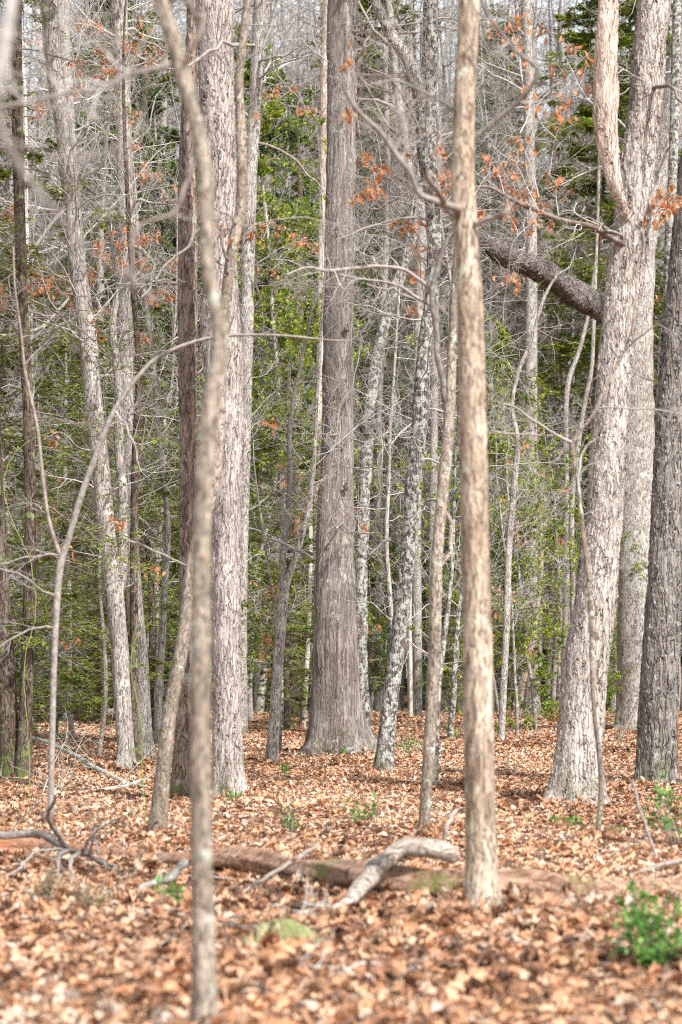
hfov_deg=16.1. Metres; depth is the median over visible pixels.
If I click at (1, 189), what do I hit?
tree
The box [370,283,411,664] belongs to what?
tree
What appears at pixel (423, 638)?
tree
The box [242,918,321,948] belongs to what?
rock
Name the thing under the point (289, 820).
seedling
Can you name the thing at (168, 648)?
tree
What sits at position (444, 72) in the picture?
tree
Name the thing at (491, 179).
tree
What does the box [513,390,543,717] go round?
young tree
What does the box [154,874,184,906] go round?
seedling
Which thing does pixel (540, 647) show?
tree
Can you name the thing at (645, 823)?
stick
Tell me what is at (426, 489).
tree
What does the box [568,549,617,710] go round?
holly tree
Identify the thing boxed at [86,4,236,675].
tree
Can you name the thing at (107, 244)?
tree
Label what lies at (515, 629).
holly tree
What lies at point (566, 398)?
young tree
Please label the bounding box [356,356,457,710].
young tree
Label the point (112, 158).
tree
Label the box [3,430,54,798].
vine
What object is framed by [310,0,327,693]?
tree
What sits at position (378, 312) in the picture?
tree
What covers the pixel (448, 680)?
tree
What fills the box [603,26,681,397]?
tree
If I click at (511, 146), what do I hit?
pine tree
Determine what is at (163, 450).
young tree
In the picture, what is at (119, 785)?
fallen branch
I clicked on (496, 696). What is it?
young tree
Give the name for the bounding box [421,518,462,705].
holly tree
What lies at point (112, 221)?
tree
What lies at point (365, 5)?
pine tree
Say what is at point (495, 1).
sky
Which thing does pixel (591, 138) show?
tree
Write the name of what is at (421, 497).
young tree
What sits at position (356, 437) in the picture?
tree
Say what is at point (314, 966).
fallen twig
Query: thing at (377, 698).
tree
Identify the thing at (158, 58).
tree
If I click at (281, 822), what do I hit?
weed
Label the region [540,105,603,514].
tree
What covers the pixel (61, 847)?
fallen branch
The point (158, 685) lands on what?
young tree
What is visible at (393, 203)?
tree
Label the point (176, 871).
fallen branch
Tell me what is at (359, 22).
tree
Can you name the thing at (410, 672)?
young tree
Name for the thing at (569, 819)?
seedling
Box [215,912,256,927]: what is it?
fallen twig
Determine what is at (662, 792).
shrub
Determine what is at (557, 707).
tree
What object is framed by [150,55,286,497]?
tree
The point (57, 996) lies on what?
fallen twig
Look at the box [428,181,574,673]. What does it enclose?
young tree
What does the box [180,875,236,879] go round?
fallen twig
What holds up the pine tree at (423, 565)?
on the ground
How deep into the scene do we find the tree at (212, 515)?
105.73 m
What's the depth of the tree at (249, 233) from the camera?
51.23 m
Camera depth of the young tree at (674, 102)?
51.89 m
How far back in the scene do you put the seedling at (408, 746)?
40.01 m
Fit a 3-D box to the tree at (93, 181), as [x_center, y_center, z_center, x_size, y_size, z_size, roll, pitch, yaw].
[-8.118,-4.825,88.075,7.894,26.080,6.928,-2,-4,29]
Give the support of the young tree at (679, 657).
on the ground
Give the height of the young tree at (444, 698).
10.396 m
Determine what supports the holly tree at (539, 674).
on the ground
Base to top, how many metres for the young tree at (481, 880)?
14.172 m
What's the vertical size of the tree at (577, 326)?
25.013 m
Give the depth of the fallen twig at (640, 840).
20.03 m
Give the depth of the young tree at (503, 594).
83.46 m
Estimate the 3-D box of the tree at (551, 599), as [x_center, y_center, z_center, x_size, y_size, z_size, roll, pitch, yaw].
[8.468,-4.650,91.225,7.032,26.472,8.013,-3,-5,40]
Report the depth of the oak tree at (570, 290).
54.08 m
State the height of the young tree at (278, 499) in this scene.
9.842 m
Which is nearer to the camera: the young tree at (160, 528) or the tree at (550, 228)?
the young tree at (160, 528)
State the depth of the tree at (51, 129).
92.85 m
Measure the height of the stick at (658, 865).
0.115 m
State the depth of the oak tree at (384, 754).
33.98 m
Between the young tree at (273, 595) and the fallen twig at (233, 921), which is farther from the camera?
the young tree at (273, 595)
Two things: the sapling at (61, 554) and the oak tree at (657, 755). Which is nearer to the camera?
the sapling at (61, 554)
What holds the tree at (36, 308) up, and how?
on the ground
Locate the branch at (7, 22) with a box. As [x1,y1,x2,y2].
[0,0,132,279]
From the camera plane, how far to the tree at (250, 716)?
61.72 m
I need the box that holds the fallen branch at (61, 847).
[0,775,161,883]
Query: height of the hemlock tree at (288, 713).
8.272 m
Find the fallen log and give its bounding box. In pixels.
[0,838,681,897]
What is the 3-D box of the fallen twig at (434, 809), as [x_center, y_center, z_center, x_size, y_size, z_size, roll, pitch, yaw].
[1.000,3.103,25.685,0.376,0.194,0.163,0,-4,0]
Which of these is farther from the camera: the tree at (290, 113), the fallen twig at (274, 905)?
the tree at (290, 113)
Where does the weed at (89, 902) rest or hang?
on the ground
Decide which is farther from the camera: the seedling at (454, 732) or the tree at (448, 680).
the tree at (448, 680)
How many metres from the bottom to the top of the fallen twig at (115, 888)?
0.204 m
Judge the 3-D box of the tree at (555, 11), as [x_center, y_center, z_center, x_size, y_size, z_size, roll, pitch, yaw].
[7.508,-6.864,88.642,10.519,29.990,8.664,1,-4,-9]
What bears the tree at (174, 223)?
on the ground
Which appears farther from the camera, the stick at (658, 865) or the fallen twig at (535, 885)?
the stick at (658, 865)
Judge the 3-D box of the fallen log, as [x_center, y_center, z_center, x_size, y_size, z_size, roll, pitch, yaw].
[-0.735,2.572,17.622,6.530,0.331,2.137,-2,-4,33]
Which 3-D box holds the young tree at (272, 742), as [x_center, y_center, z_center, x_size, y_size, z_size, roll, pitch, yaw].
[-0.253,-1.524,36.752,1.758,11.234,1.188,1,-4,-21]
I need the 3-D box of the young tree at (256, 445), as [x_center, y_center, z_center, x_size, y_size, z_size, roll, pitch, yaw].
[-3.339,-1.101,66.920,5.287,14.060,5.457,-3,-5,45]
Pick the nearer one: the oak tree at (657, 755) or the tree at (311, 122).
the oak tree at (657, 755)
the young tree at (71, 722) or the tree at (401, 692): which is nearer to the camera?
the young tree at (71, 722)
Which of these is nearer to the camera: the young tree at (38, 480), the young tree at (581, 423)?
the young tree at (581, 423)
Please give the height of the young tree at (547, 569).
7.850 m
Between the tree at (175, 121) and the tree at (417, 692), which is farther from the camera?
the tree at (175, 121)
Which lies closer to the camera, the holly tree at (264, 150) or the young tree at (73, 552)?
the young tree at (73, 552)
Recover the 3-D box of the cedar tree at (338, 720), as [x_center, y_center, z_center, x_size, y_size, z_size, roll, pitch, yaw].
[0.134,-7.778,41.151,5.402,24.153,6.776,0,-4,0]
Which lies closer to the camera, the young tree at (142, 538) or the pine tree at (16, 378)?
the young tree at (142, 538)
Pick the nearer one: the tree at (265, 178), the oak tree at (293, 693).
the oak tree at (293, 693)
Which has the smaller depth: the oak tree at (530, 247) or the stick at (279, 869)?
the stick at (279, 869)
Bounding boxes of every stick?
[245,845,318,892]
[442,807,463,840]
[512,723,551,744]
[617,698,638,739]
[623,859,681,878]
[632,778,656,855]
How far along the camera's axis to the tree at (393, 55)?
77.98 m
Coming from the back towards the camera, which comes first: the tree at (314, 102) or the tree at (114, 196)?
the tree at (314, 102)
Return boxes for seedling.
[35,718,68,740]
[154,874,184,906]
[224,791,242,800]
[278,761,287,775]
[281,804,299,834]
[339,792,380,821]
[395,732,423,753]
[443,725,461,737]
[548,813,582,827]
[610,825,627,832]
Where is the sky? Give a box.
[0,0,681,300]
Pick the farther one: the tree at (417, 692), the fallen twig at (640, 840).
the tree at (417, 692)
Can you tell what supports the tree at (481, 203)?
on the ground
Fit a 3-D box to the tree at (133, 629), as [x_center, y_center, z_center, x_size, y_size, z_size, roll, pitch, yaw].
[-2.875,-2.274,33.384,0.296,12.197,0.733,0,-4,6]
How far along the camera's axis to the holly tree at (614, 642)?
61.75 m
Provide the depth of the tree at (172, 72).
105.69 m
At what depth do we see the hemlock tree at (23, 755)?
32.12 m
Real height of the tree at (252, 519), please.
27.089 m
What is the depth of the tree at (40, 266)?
101.16 m
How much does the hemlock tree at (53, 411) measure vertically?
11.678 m
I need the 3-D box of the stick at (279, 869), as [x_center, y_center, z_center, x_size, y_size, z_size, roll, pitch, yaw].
[-0.438,2.507,17.017,0.068,0.225,1.447,-1,-4,20]
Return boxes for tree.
[0,0,117,513]
[0,0,137,670]
[0,0,150,720]
[0,0,167,778]
[0,0,203,781]
[0,0,281,758]
[0,0,283,772]
[0,1,89,393]
[0,19,91,711]
[0,24,141,574]
[0,95,61,646]
[0,95,107,595]
[0,133,212,741]
[0,155,60,607]
[0,188,60,605]
[1,0,158,516]
[1,339,90,685]
[1,352,95,688]
[2,0,113,709]
[2,0,181,708]
[2,0,311,744]
[2,366,68,667]
[5,0,198,709]
[5,121,95,462]
[5,235,256,756]
[5,314,175,743]
[6,314,144,721]
[6,359,171,718]
[7,294,178,720]
[10,3,239,407]
[13,173,65,710]
[14,270,310,717]
[22,0,198,712]
[22,53,32,732]
[27,0,180,709]
[27,0,305,529]
[29,4,267,692]
[30,97,152,709]
[34,0,240,554]
[37,289,272,739]
[39,0,195,486]
[43,131,274,714]
[46,2,272,364]
[57,47,133,363]
[60,24,319,660]
[63,302,74,743]
[83,0,304,388]
[84,147,271,498]
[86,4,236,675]
[89,329,178,648]
[92,302,169,674]
[93,0,270,797]
[97,160,113,713]
[103,0,318,459]
[122,0,141,765]
[125,22,457,724]
[137,0,251,799]
[137,75,270,650]
[142,94,199,412]
[147,113,308,657]
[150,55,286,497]
[151,254,311,673]
[151,383,177,564]
[153,0,374,733]
[154,0,393,711]
[157,1,263,710]
[157,39,167,579]
[167,0,457,492]
[168,141,309,524]
[176,293,309,713]
[177,0,404,401]
[198,69,428,712]
[199,248,321,641]
[200,0,457,710]
[211,342,390,750]
[211,361,404,730]
[234,41,502,710]
[235,0,450,533]
[239,0,401,436]
[239,0,404,430]
[241,0,575,523]
[247,66,584,675]
[247,392,389,662]
[247,676,254,720]
[251,106,307,711]
[253,112,375,562]
[253,407,373,662]
[254,86,440,459]
[255,466,354,666]
[260,41,406,357]
[264,0,414,333]
[265,0,448,709]
[265,87,376,762]
[267,0,453,755]
[274,0,518,837]
[275,0,582,711]
[285,101,493,708]
[290,64,304,717]
[295,0,575,773]
[301,168,323,727]
[305,37,429,501]
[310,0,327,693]
[311,179,445,611]
[312,0,588,710]
[318,59,449,729]
[324,0,572,917]
[353,72,492,540]
[353,118,584,739]
[353,229,459,666]
[353,360,407,637]
[354,270,461,711]
[354,308,681,731]
[354,459,407,710]
[356,105,497,703]
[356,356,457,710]
[357,1,575,509]
[357,69,452,547]
[358,191,505,710]
[362,92,449,686]
[367,360,506,668]
[367,541,407,712]
[368,0,594,709]
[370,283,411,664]
[372,426,520,710]
[373,0,581,680]
[373,30,578,699]
[375,36,389,711]
[382,0,580,711]
[384,0,609,702]
[384,23,553,710]
[388,0,632,712]
[392,3,585,700]
[398,43,550,693]
[399,350,520,712]
[408,594,412,716]
[412,18,425,715]
[416,572,499,713]
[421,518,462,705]
[423,0,594,716]
[428,67,440,642]
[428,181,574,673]
[433,384,458,785]
[440,35,591,711]
[441,14,662,489]
[442,493,512,681]
[443,0,661,579]
[444,95,590,337]
[451,0,681,730]
[452,367,578,737]
[453,0,664,577]
[457,6,632,710]
[459,476,555,671]
[474,0,681,807]
[481,0,660,531]
[487,245,576,741]
[487,378,587,699]
[490,442,559,709]
[493,29,625,566]
[493,63,660,707]
[493,164,593,692]
[495,245,580,674]
[495,488,569,704]
[497,385,594,671]
[512,0,680,600]
[512,139,606,709]
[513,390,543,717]
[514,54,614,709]
[522,1,681,438]
[522,413,616,671]
[537,3,681,711]
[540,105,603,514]
[541,0,672,445]
[543,165,609,484]
[544,7,658,384]
[545,575,681,716]
[561,260,594,661]
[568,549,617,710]
[569,153,600,624]
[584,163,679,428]
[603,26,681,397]
[632,0,681,424]
[634,148,681,787]
[653,314,681,710]
[654,219,664,347]
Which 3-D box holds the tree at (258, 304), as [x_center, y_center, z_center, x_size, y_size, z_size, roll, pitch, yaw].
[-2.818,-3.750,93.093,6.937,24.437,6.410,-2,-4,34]
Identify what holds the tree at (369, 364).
on the ground
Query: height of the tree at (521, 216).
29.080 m
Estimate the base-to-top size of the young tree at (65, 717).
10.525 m
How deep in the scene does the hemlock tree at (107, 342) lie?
57.57 m
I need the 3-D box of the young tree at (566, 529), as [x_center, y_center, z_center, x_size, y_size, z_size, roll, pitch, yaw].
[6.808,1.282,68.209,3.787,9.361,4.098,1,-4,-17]
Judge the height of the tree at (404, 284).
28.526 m
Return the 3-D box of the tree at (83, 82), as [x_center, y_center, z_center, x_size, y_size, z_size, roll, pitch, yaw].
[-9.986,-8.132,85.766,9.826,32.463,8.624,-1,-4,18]
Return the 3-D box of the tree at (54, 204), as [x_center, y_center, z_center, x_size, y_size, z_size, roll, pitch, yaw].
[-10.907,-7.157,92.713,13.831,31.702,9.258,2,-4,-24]
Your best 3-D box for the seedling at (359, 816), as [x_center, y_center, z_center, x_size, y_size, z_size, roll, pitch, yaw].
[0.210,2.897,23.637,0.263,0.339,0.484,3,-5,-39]
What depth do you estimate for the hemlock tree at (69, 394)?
35.96 m
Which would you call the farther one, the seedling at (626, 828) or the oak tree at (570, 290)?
the oak tree at (570, 290)
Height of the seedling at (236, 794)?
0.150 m
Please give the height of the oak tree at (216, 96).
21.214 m
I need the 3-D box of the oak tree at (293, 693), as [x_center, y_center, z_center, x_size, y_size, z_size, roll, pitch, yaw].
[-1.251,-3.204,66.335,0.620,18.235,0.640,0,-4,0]
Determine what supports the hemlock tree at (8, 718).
on the ground
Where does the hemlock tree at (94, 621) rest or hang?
on the ground
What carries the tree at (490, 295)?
on the ground
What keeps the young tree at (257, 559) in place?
on the ground
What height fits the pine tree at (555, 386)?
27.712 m
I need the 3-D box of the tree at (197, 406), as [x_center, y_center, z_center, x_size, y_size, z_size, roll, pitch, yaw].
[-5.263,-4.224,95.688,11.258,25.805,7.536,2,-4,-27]
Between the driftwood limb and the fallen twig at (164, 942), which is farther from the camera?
the driftwood limb
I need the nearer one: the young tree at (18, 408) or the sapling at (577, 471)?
the sapling at (577, 471)
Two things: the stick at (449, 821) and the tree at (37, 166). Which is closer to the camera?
the stick at (449, 821)
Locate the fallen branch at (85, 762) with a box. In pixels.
[18,703,148,787]
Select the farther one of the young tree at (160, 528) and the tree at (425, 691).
the tree at (425, 691)
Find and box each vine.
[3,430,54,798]
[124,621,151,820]
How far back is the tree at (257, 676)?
82.54 m
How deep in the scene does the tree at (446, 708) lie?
99.32 m
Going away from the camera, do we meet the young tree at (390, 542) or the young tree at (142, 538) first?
the young tree at (142, 538)
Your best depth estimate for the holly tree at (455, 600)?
65.61 m
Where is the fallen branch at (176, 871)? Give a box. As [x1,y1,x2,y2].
[31,846,190,898]
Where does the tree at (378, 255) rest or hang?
on the ground
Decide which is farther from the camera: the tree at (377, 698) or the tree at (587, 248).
the tree at (587, 248)
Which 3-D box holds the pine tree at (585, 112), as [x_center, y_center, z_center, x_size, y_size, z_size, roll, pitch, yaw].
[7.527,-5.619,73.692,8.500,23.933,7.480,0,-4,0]
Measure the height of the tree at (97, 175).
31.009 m
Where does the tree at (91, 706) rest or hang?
on the ground
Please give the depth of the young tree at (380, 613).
77.62 m
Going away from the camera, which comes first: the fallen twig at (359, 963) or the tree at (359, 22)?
the fallen twig at (359, 963)
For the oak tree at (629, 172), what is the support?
on the ground
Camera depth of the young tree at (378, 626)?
58.89 m
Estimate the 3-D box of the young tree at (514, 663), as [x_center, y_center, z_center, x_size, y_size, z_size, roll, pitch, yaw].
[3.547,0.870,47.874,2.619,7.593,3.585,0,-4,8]
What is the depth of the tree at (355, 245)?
90.49 m
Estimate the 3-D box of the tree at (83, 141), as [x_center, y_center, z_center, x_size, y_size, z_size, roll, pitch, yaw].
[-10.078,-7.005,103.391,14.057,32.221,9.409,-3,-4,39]
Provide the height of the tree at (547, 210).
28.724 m
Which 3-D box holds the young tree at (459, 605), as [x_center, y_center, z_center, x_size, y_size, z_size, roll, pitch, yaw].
[2.660,-1.440,46.113,5.191,12.157,3.648,-1,-4,19]
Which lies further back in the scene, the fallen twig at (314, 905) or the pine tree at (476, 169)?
the pine tree at (476, 169)
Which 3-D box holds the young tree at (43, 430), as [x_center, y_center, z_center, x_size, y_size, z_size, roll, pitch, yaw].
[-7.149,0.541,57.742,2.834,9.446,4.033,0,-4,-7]
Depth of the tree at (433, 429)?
70.16 m
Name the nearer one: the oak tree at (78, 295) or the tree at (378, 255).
the oak tree at (78, 295)
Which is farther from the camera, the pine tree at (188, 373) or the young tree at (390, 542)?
the young tree at (390, 542)
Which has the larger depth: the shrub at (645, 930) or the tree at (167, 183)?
the tree at (167, 183)
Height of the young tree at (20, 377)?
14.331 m
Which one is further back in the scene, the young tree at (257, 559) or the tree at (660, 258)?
the tree at (660, 258)
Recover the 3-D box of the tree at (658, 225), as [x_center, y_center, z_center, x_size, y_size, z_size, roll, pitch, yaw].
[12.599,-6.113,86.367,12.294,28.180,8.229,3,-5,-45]
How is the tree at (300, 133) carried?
on the ground
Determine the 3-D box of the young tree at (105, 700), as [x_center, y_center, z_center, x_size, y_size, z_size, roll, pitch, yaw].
[-3.596,-0.171,39.268,4.436,8.838,4.128,2,-4,-30]
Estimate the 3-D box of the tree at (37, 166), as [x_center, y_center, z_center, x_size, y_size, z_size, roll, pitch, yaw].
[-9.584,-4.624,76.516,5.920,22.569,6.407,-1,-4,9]
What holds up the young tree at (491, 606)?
on the ground
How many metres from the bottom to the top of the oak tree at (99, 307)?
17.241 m
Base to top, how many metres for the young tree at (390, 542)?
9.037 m
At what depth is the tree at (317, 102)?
91.00 m
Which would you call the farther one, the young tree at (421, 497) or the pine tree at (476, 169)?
the pine tree at (476, 169)
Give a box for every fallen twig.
[34,986,81,1007]
[97,869,136,892]
[119,918,191,948]
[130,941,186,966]
[141,893,189,915]
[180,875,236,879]
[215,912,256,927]
[269,904,310,911]
[289,851,313,887]
[292,876,345,915]
[296,869,329,907]
[296,928,346,968]
[342,961,409,970]
[392,954,440,980]
[418,795,452,810]
[432,879,462,901]
[475,938,535,948]
[522,801,574,808]
[526,869,586,903]
[622,831,653,844]
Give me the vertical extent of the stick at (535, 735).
0.514 m
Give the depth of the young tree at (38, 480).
77.39 m
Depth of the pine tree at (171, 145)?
80.95 m
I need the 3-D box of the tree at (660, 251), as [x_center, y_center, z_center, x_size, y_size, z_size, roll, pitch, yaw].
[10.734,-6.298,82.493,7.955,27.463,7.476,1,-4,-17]
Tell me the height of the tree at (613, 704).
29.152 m
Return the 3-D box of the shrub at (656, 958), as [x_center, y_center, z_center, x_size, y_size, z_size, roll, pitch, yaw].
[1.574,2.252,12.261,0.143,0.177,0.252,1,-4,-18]
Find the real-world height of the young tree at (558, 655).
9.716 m
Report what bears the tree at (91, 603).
on the ground
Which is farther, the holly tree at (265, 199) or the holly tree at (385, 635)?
the holly tree at (385, 635)
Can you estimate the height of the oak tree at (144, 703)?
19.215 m
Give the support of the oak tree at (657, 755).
on the ground
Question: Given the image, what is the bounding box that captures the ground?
[0,634,681,1023]
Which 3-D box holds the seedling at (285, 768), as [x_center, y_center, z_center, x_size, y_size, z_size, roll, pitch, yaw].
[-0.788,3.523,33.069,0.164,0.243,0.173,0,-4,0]
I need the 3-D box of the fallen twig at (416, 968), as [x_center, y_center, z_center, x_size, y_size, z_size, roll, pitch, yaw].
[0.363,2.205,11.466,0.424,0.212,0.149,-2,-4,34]
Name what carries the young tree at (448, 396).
on the ground
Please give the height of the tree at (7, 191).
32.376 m
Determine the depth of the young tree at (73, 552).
63.80 m
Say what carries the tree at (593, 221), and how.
on the ground
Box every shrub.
[589,878,681,966]
[635,941,669,970]
[636,772,681,846]
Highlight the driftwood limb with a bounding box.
[303,837,459,915]
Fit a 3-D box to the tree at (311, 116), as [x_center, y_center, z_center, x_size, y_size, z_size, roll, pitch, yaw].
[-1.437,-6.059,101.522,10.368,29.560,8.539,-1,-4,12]
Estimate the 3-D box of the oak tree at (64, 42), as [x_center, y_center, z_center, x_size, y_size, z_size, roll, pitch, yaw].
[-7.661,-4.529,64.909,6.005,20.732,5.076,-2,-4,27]
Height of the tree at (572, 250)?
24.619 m
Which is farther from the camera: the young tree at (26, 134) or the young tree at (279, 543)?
the young tree at (279, 543)
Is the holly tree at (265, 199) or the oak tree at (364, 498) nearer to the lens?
the oak tree at (364, 498)
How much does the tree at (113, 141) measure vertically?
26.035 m
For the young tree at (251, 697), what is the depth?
64.50 m
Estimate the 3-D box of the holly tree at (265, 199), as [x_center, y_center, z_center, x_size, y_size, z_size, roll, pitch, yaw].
[-1.389,-3.368,58.951,8.960,17.647,5.831,0,-4,7]
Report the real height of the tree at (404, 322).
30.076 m
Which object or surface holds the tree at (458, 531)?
on the ground
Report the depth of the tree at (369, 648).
99.20 m
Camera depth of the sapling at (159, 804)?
21.45 m
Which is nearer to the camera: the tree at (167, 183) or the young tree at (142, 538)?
the young tree at (142, 538)
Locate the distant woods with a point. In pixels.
(448, 68)
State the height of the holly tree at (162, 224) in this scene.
18.142 m
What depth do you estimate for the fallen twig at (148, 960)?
11.50 m
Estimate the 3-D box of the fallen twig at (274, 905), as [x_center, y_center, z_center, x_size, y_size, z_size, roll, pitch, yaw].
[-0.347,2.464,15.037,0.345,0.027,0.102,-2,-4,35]
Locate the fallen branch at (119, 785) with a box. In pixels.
[0,708,157,797]
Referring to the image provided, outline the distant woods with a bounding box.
[0,0,681,710]
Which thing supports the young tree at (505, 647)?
on the ground
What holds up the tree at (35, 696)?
on the ground
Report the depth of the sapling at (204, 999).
10.27 m
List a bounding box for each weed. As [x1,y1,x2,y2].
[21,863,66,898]
[71,883,116,910]
[269,796,300,828]
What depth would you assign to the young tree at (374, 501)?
80.48 m
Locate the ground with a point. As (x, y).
(252, 818)
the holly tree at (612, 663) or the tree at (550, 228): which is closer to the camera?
the holly tree at (612, 663)
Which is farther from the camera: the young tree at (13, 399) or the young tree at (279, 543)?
the young tree at (279, 543)
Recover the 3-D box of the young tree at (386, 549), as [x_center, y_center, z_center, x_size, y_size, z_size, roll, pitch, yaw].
[0.971,-1.557,39.032,4.660,11.520,5.043,-3,-4,37]
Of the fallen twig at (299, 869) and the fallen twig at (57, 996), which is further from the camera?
the fallen twig at (299, 869)
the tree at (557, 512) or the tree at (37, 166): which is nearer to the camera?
the tree at (37, 166)
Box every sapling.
[0,247,376,816]
[1,0,226,1023]
[147,0,359,836]
[485,287,681,830]
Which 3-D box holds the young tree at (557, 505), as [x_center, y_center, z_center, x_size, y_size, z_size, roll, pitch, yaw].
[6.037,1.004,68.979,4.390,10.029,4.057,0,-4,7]
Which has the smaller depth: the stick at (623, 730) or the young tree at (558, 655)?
the stick at (623, 730)
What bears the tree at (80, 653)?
on the ground
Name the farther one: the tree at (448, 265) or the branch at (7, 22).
the tree at (448, 265)
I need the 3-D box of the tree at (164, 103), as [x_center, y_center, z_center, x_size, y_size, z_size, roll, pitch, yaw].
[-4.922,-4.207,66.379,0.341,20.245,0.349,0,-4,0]
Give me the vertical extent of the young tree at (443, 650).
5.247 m
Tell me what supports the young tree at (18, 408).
on the ground
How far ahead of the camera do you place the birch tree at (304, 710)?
55.49 m
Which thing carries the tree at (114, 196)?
on the ground
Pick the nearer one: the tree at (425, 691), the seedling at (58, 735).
the seedling at (58, 735)
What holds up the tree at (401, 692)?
on the ground
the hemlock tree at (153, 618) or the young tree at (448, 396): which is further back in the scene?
the hemlock tree at (153, 618)

